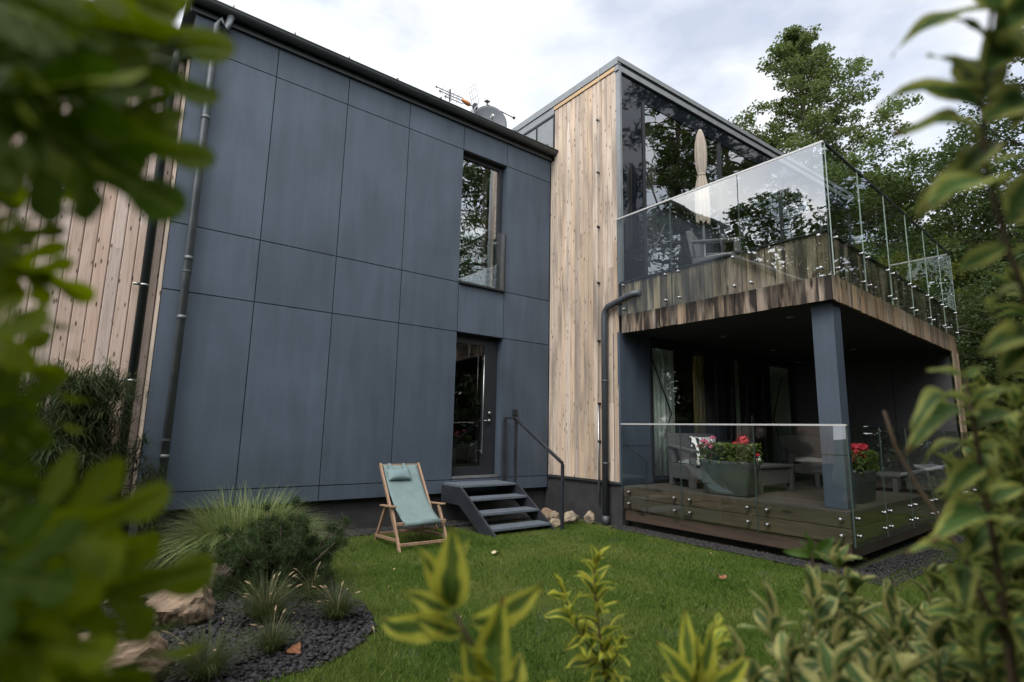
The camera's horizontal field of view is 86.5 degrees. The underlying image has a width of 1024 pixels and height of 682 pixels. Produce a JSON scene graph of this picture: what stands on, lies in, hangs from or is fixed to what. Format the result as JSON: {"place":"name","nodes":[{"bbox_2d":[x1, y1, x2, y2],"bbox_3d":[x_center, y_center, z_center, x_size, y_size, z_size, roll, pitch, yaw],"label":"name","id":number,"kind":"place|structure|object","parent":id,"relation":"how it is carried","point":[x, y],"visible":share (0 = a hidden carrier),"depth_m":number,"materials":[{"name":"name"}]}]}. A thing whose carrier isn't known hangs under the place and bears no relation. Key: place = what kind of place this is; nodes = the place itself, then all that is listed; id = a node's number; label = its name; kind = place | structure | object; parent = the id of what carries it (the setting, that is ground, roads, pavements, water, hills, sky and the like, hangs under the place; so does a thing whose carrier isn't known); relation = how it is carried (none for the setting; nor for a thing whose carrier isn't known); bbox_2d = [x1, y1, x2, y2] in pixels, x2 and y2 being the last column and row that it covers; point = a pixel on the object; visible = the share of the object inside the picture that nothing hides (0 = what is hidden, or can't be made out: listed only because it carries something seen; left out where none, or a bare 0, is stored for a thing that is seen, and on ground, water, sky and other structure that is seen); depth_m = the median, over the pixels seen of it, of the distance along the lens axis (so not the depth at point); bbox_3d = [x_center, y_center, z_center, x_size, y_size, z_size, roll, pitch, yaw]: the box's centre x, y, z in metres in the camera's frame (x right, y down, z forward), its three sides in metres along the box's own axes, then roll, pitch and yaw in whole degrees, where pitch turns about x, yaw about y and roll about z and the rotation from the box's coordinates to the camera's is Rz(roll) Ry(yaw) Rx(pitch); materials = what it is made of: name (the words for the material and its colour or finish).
{"place":"outdoors","nodes":[
{"label":"outdoors","id":0,"kind":"place"},
{"bbox_2d":[128,491,1019,681],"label":"ground","id":1,"kind":"structure","parent":0,"point":[893,550],"depth_m":6.35,"materials":[{"name":"green plant"}]},
{"bbox_2d":[0,31,190,535],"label":"timber house block","id":2,"kind":"structure","parent":1,"relation":"on","point":[116,249],"depth_m":6.23,"materials":[{"name":"brown wood"}]},
{"bbox_2d":[0,0,234,681],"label":"oak shrub","id":3,"kind":"object","parent":1,"relation":"on","point":[73,565],"visible":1,"depth_m":0.40,"materials":[{"name":"green plant"}]},
{"bbox_2d":[80,546,377,681],"bbox_3d":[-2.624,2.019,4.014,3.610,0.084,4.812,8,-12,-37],"label":"slate mulch","id":4,"kind":"object","parent":1,"relation":"on","point":[267,662],"visible":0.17,"depth_m":3.66,"materials":[{"name":"black gravel"}]},
{"bbox_2d":[0,352,190,531],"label":"weeping shrub","id":5,"kind":"object","parent":4,"relation":"on","point":[92,443],"visible":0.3,"depth_m":5.09,"materials":[{"name":"green plant"}]},
{"bbox_2d":[104,597,150,604],"bbox_3d":[-2.958,2.049,4.385,0.382,0.230,0.503,2,-7,7],"label":"boulder","id":6,"kind":"object","parent":4,"relation":"on","point":[143,600],"depth_m":4.22,"materials":[{"name":"grey stone"}]},
{"bbox_2d":[81,631,175,681],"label":"boulder","id":7,"kind":"object","parent":4,"relation":"on","point":[125,652],"visible":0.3,"depth_m":2.89,"materials":[{"name":"stone"}]},
{"bbox_2d":[145,587,215,625],"bbox_3d":[-2.397,1.922,3.927,0.439,0.423,0.506,4,-10,-15],"label":"boulder","id":8,"kind":"object","parent":4,"relation":"on","point":[170,608],"visible":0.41,"depth_m":3.78,"materials":[{"name":"stone"}]},
{"bbox_2d":[140,609,283,681],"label":"tuft grass","id":9,"kind":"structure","parent":4,"relation":"on","point":[200,667],"depth_m":3.02,"materials":[{"name":"green plant"}]},
{"bbox_2d":[207,564,235,593],"bbox_3d":[-2.516,2.044,4.669,0.305,0.306,0.303,-3,-10,25],"label":"boulder","id":10,"kind":"object","parent":4,"relation":"on","point":[223,567],"visible":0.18,"depth_m":4.62,"materials":[{"name":"grey stone"}]},
{"bbox_2d":[190,564,332,623],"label":"tuft grass","id":11,"kind":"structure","parent":4,"relation":"on","point":[259,608],"depth_m":3.91,"materials":[{"name":"green plant"}]},
{"bbox_2d":[195,494,352,601],"bbox_3d":[-2.134,1.765,4.792,1.476,0.875,1.354,5,-10,-20],"label":"dwarf pine","id":12,"kind":"object","parent":4,"relation":"on","point":[280,548],"visible":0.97,"depth_m":4.57,"materials":[{"name":"green plant"}]},
{"bbox_2d":[229,606,319,654],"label":"tuft grass","id":13,"kind":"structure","parent":4,"relation":"on","point":[269,647],"depth_m":3.40,"materials":[{"name":"green plant"}]},
{"bbox_2d":[283,642,300,653],"bbox_3d":[-1.359,1.911,3.371,0.108,0.040,0.123,-3,-5,29],"label":"fallen leaf","id":14,"kind":"object","parent":4,"relation":"on","point":[294,648],"visible":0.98,"depth_m":3.38,"materials":[{"name":"orange plant"}]},
{"bbox_2d":[276,563,349,600],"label":"tuft grass","id":15,"kind":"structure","parent":4,"relation":"on","point":[308,588],"depth_m":4.42,"materials":[{"name":"green plant"}]},
{"bbox_2d":[287,573,382,621],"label":"tuft grass","id":16,"kind":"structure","parent":4,"relation":"on","point":[335,610],"depth_m":4.00,"materials":[{"name":"green plant"}]},
{"bbox_2d":[125,479,371,568],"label":"fountain grass","id":17,"kind":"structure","parent":1,"relation":"on","point":[205,530],"depth_m":5.66,"materials":[{"name":"green plant"}]},
{"bbox_2d":[136,0,558,548],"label":"grey house","id":18,"kind":"structure","parent":1,"relation":"on","point":[337,324],"depth_m":7.79,"materials":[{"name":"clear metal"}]},
{"bbox_2d":[435,83,478,112],"bbox_3d":[-1.044,-4.393,10.186,0.930,1.124,0.231,8,-12,-37],"label":"tv antenna","id":19,"kind":"object","parent":18,"relation":"on","point":[468,103],"visible":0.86,"depth_m":10.30,"materials":[{"name":"metal"}]},
{"bbox_2d":[451,334,497,478],"bbox_3d":[-0.627,1.077,9.092,0.939,2.337,0.215,8,-12,-37],"label":"door","id":20,"kind":"structure","parent":18,"relation":"in","point":[485,468],"depth_m":9.27,"materials":[{"name":"black metal"}]},
{"bbox_2d":[459,154,505,289],"bbox_3d":[-0.536,-2.085,9.576,0.939,2.352,0.220,8,-12,-37],"label":"window","id":21,"kind":"structure","parent":18,"relation":"in","point":[468,160],"depth_m":9.81,"materials":[{"name":"black metal"}]},
{"bbox_2d":[479,171,487,284],"bbox_3d":[-0.520,-2.041,9.866,0.100,2.200,0.044,8,-12,-37],"label":"curtain","id":22,"kind":"object","parent":18,"relation":"hanging from","point":[483,230],"visible":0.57,"depth_m":9.87,"materials":[{"name":"fabric"}]},
{"bbox_2d":[475,105,506,126],"bbox_3d":[-0.457,-4.261,10.555,0.536,0.734,0.528,-4,-11,28],"label":"satellite dish","id":23,"kind":"object","parent":18,"relation":"on","point":[493,113],"visible":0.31,"depth_m":10.66,"materials":[{"name":"metal"}]},
{"bbox_2d":[484,95,514,119],"bbox_3d":[-0.255,-4.258,10.841,0.710,1.100,0.104,8,-11,-34],"label":"rod aerial","id":24,"kind":"object","parent":18,"relation":"on","point":[487,99],"visible":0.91,"depth_m":10.73,"materials":[{"name":"metal"}]},
{"bbox_2d":[374,462,446,552],"bbox_3d":[-1.265,2.050,6.826,0.727,0.973,0.940,8,-12,-37],"label":"deck chair","id":25,"kind":"object","parent":1,"relation":"on","point":[412,502],"visible":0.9,"depth_m":6.80,"materials":[{"name":"teal fabric"}]},
{"bbox_2d":[387,463,411,479],"bbox_3d":[-1.485,1.706,7.106,0.325,0.205,0.193,8,-12,-37],"label":"head cushion","id":26,"kind":"object","parent":25,"relation":"on","point":[399,474],"visible":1,"depth_m":7.04,"materials":[{"name":"teal fabric"}]},
{"bbox_2d":[381,524,557,681],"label":"weigela shrub","id":27,"kind":"object","parent":1,"relation":"on","point":[486,656],"visible":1,"depth_m":0.71,"materials":[{"name":"green plant"}]},
{"bbox_2d":[441,417,563,537],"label":"metal steps","id":28,"kind":"structure","parent":1,"relation":"on","point":[455,493],"depth_m":8.10,"materials":[{"name":"paint"}]},
{"bbox_2d":[541,508,552,520],"bbox_3d":[0.523,2.758,8.575,0.270,0.251,0.310,-5,-11,32],"label":"boulder","id":29,"kind":"object","parent":1,"relation":"on","point":[546,512],"visible":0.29,"depth_m":8.52,"materials":[{"name":"stone"}]},
{"bbox_2d":[549,511,558,519],"bbox_3d":[0.649,2.703,8.369,0.151,0.210,0.188,2,-2,12],"label":"boulder","id":30,"kind":"object","parent":1,"relation":"on","point":[554,514],"visible":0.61,"depth_m":8.31,"materials":[{"name":"beige stone"}]},
{"bbox_2d":[550,518,559,526],"bbox_3d":[0.643,2.729,8.160,0.186,0.122,0.189,-3,-10,23],"label":"boulder","id":31,"kind":"object","parent":1,"relation":"on","point":[555,522],"visible":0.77,"depth_m":8.09,"materials":[{"name":"beige stone"}]},
{"bbox_2d":[564,511,575,523],"bbox_3d":[0.866,2.726,8.370,0.231,0.231,0.224,1,-9,0],"label":"boulder","id":32,"kind":"object","parent":1,"relation":"on","point":[569,517],"visible":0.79,"depth_m":8.30,"materials":[{"name":"beige stone"}]},
{"bbox_2d":[543,544,633,681],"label":"weigela shrub","id":33,"kind":"object","parent":1,"relation":"on","point":[605,658],"visible":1,"depth_m":1.55,"materials":[{"name":"green plant"}]},
{"bbox_2d":[584,511,594,523],"bbox_3d":[1.201,2.751,8.461,0.167,0.227,0.231,-1,-9,10],"label":"boulder","id":34,"kind":"object","parent":1,"relation":"on","point":[589,517],"visible":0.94,"depth_m":8.39,"materials":[{"name":"beige stone"}]},
{"bbox_2d":[252,520,1020,681],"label":"lawn grass","id":35,"kind":"structure","parent":1,"relation":"on","point":[483,558],"depth_m":4.79,"materials":[{"name":"green plant"}]},
{"bbox_2d":[169,531,795,673],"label":"leaf litter","id":36,"kind":"object","parent":35,"relation":"on","point":[388,586],"visible":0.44,"depth_m":4.07,"materials":[{"name":"brown plant"}]},
{"bbox_2d":[303,513,971,590],"bbox_3d":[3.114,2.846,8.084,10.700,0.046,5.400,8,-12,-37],"label":"gravel strip","id":37,"kind":"object","parent":1,"relation":"on","point":[686,544],"visible":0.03,"depth_m":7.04,"materials":[{"name":"grey gravel"}]},
{"bbox_2d":[656,608,748,681],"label":"weigela shrub","id":38,"kind":"object","parent":1,"relation":"on","point":[691,662],"visible":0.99,"depth_m":0.86,"materials":[{"name":"green plant"}]},
{"bbox_2d":[512,56,966,525],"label":"timber wing","id":39,"kind":"structure","parent":1,"relation":"on","point":[821,308],"depth_m":9.57,"materials":[{"name":"brown wood"}]},
{"bbox_2d":[645,124,657,274],"bbox_3d":[2.438,-2.521,10.031,0.652,3.280,0.076,8,-11,-35],"label":"curtain","id":40,"kind":"object","parent":39,"relation":"hanging from","point":[652,236],"visible":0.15,"depth_m":10.16,"materials":[{"name":"fabric"}]},
{"bbox_2d":[652,348,674,475],"bbox_3d":[2.565,1.200,9.281,0.622,2.140,0.080,8,-12,-37],"label":"curtain","id":41,"kind":"object","parent":39,"relation":"hanging from","point":[663,361],"visible":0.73,"depth_m":9.30,"materials":[{"name":"fabric"}]},
{"bbox_2d":[692,355,705,433],"bbox_3d":[3.468,1.334,9.985,0.322,2.140,0.081,8,-12,-37],"label":"curtain","id":42,"kind":"object","parent":39,"relation":"hanging from","point":[698,389],"visible":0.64,"depth_m":10.01,"materials":[{"name":"fabric"}]},
{"bbox_2d":[694,129,710,256],"bbox_3d":[3.226,-2.277,9.198,0.520,2.820,0.520,8,-12,-37],"label":"closed parasol","id":43,"kind":"object","parent":39,"relation":"on","point":[702,209],"visible":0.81,"depth_m":9.20,"materials":[{"name":"fabric"}]},
{"bbox_2d":[686,231,743,262],"bbox_3d":[3.338,-1.328,8.739,0.847,0.805,0.860,-5,-11,32],"label":"rattan armchair","id":44,"kind":"object","parent":39,"relation":"on","point":[695,247],"visible":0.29,"depth_m":8.52,"materials":[{"name":"grey wicker"}]},
{"bbox_2d":[649,337,801,482],"bbox_3d":[4.213,1.375,10.341,4.748,2.396,0.110,8,-11,-35],"label":"terrace window","id":45,"kind":"structure","parent":39,"relation":"in","point":[718,355],"depth_m":10.35,"materials":[{"name":"black glass"}]},
{"bbox_2d":[734,360,740,442],"bbox_3d":[4.315,1.440,10.523,0.260,2.140,0.066,7,-11,-32],"label":"curtain","id":46,"kind":"object","parent":39,"relation":"hanging from","point":[737,400],"visible":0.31,"depth_m":10.60,"materials":[{"name":"fabric"}]},
{"bbox_2d":[641,102,852,275],"bbox_3d":[5.645,-2.133,11.930,8.278,3.498,0.070,8,-11,-35],"label":"upper window","id":47,"kind":"structure","parent":39,"relation":"in","point":[718,146],"depth_m":10.93,"materials":[{"name":"black metal"}]},
{"bbox_2d":[743,368,756,409],"bbox_3d":[4.830,0.966,11.044,0.400,0.864,0.032,8,-11,-35],"label":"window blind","id":48,"kind":"object","parent":39,"relation":"attached to","point":[753,388],"depth_m":11.11,"materials":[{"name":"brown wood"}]},
{"bbox_2d":[769,366,791,462],"bbox_3d":[5.634,1.621,11.463,0.900,2.140,0.077,8,-11,-35],"label":"curtain","id":49,"kind":"object","parent":39,"relation":"hanging from","point":[782,414],"visible":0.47,"depth_m":11.52,"materials":[{"name":"fabric"}]},
{"bbox_2d":[621,423,977,560],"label":"terrace deck","id":50,"kind":"structure","parent":1,"relation":"on","point":[779,516],"depth_m":7.01,"materials":[{"name":"brown wood"}]},
{"bbox_2d":[666,433,713,488],"bbox_3d":[2.966,1.845,8.438,0.860,0.805,0.847,3,-10,-11],"label":"rattan armchair","id":51,"kind":"object","parent":50,"relation":"on","point":[691,471],"visible":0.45,"depth_m":8.54,"materials":[{"name":"grey wicker"}]},
{"bbox_2d":[688,436,715,459],"bbox_3d":[2.977,1.673,8.405,0.461,0.395,0.209,3,-9,-11],"label":"throw cushion","id":52,"kind":"object","parent":51,"relation":"on","point":[694,441],"visible":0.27,"depth_m":8.39,"materials":[{"name":"fabric"}]},
{"bbox_2d":[696,435,762,496],"bbox_3d":[2.953,1.679,7.404,0.445,0.797,0.813,8,-12,-37],"label":"trough planter","id":53,"kind":"object","parent":50,"relation":"on","point":[727,468],"visible":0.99,"depth_m":7.24,"materials":[{"name":"plastic"}]},
{"bbox_2d":[757,462,793,493],"bbox_3d":[3.631,2.006,8.031,0.980,0.382,0.610,8,-12,-37],"label":"rattan table","id":54,"kind":"object","parent":50,"relation":"on","point":[774,473],"visible":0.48,"depth_m":7.82,"materials":[{"name":"grey wicker"}]},
{"bbox_2d":[778,435,822,480],"bbox_3d":[5.473,2.160,10.049,0.860,0.805,0.847,-1,-10,14],"label":"rattan armchair","id":55,"kind":"object","parent":50,"relation":"on","point":[803,453],"visible":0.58,"depth_m":10.31,"materials":[{"name":"grey wicker"}]},
{"bbox_2d":[851,442,880,503],"bbox_3d":[4.354,1.660,6.928,0.776,0.737,0.427,9,-12,-40],"label":"trough planter","id":56,"kind":"object","parent":50,"relation":"on","point":[865,470],"visible":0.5,"depth_m":6.73,"materials":[{"name":"plastic"}]},
{"bbox_2d":[812,465,945,492],"bbox_3d":[5.730,2.108,8.514,1.698,0.422,0.700,-8,-13,44],"label":"sun lounger","id":57,"kind":"object","parent":50,"relation":"on","point":[895,476],"visible":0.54,"depth_m":8.13,"materials":[{"name":"grey wood"}]},
{"bbox_2d":[783,530,844,646],"bbox_3d":[0.795,1.131,1.417,0.154,1.315,0.651,-2,-10,21],"label":"weigela shrub","id":58,"kind":"object","parent":1,"relation":"on","point":[825,546],"visible":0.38,"depth_m":1.25,"materials":[{"name":"green plant"}]},
{"bbox_2d":[717,536,978,681],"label":"weigela shrub","id":59,"kind":"object","parent":1,"relation":"on","point":[856,650],"visible":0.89,"depth_m":1.01,"materials":[{"name":"green plant"}]},
{"bbox_2d":[728,23,970,282],"bbox_3d":[16.031,-5.462,28.388,13.452,24.222,13.201,8,-12,-37],"label":"poplar tree","id":60,"kind":"object","parent":1,"relation":"on","point":[793,53],"visible":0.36,"depth_m":27.79,"materials":[{"name":"green plant"}]},
{"bbox_2d":[848,166,1018,383],"bbox_3d":[16.737,-0.880,23.717,11.627,13.696,9.649,8,-12,-37],"label":"broadleaf tree","id":61,"kind":"object","parent":1,"relation":"on","point":[868,212],"visible":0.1,"depth_m":22.52,"materials":[{"name":"green plant"}]},
{"bbox_2d":[849,127,1023,406],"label":"broadleaf tree","id":62,"kind":"object","parent":1,"relation":"on","point":[938,168],"visible":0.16,"depth_m":21.10,"materials":[{"name":"green plant"}]},
{"bbox_2d":[875,250,1010,404],"bbox_3d":[12.068,0.981,17.355,7.108,7.772,6.467,8,-12,-37],"label":"tree","id":63,"kind":"object","parent":1,"relation":"on","point":[901,271],"visible":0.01,"depth_m":17.24,"materials":[{"name":"green plant"}]},
{"bbox_2d":[876,0,1023,378],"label":"weigela shrub","id":64,"kind":"object","parent":1,"relation":"on","point":[980,80],"visible":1,"depth_m":0.57,"materials":[{"name":"green plant"}]},
{"bbox_2d":[883,265,1023,681],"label":"weigela shrub","id":65,"kind":"object","parent":1,"relation":"on","point":[992,544],"visible":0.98,"depth_m":0.76,"materials":[{"name":"green plant"}]},
{"bbox_2d":[898,57,1023,374],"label":"broadleaf tree","id":66,"kind":"object","parent":1,"relation":"on","point":[990,134],"visible":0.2,"depth_m":18.70,"materials":[{"name":"green plant"}]},
{"bbox_2d":[913,276,1023,493],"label":"tree","id":67,"kind":"object","parent":1,"relation":"on","point":[957,302],"visible":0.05,"depth_m":14.56,"materials":[{"name":"green plant"}]},
{"bbox_2d":[923,254,1023,465],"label":"tree","id":68,"kind":"object","parent":1,"relation":"on","point":[997,285],"visible":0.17,"depth_m":13.14,"materials":[{"name":"green plant"}]},
{"bbox_2d":[928,221,1023,284],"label":"broadleaf tree","id":69,"kind":"object","parent":1,"relation":"on","point":[1009,227],"depth_m":24.08,"materials":[{"name":"green plant"}]},
{"bbox_2d":[950,317,1016,430],"bbox_3d":[15.137,2.188,20.478,7.758,6.523,8.227,8,-12,-37],"label":"tree","id":70,"kind":"object","parent":1,"relation":"on","point":[974,338],"depth_m":17.44,"materials":[{"name":"green plant"}]},
{"bbox_2d":[962,28,1023,427],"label":"larch tree","id":71,"kind":"object","parent":1,"relation":"on","point":[1014,164],"visible":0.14,"depth_m":12.32,"materials":[{"name":"green plant"}]},
{"bbox_2d":[174,0,1023,242],"label":"sky","id":72,"kind":"structure","parent":0,"point":[708,51],"materials":[{"name":"white"}]}
]}

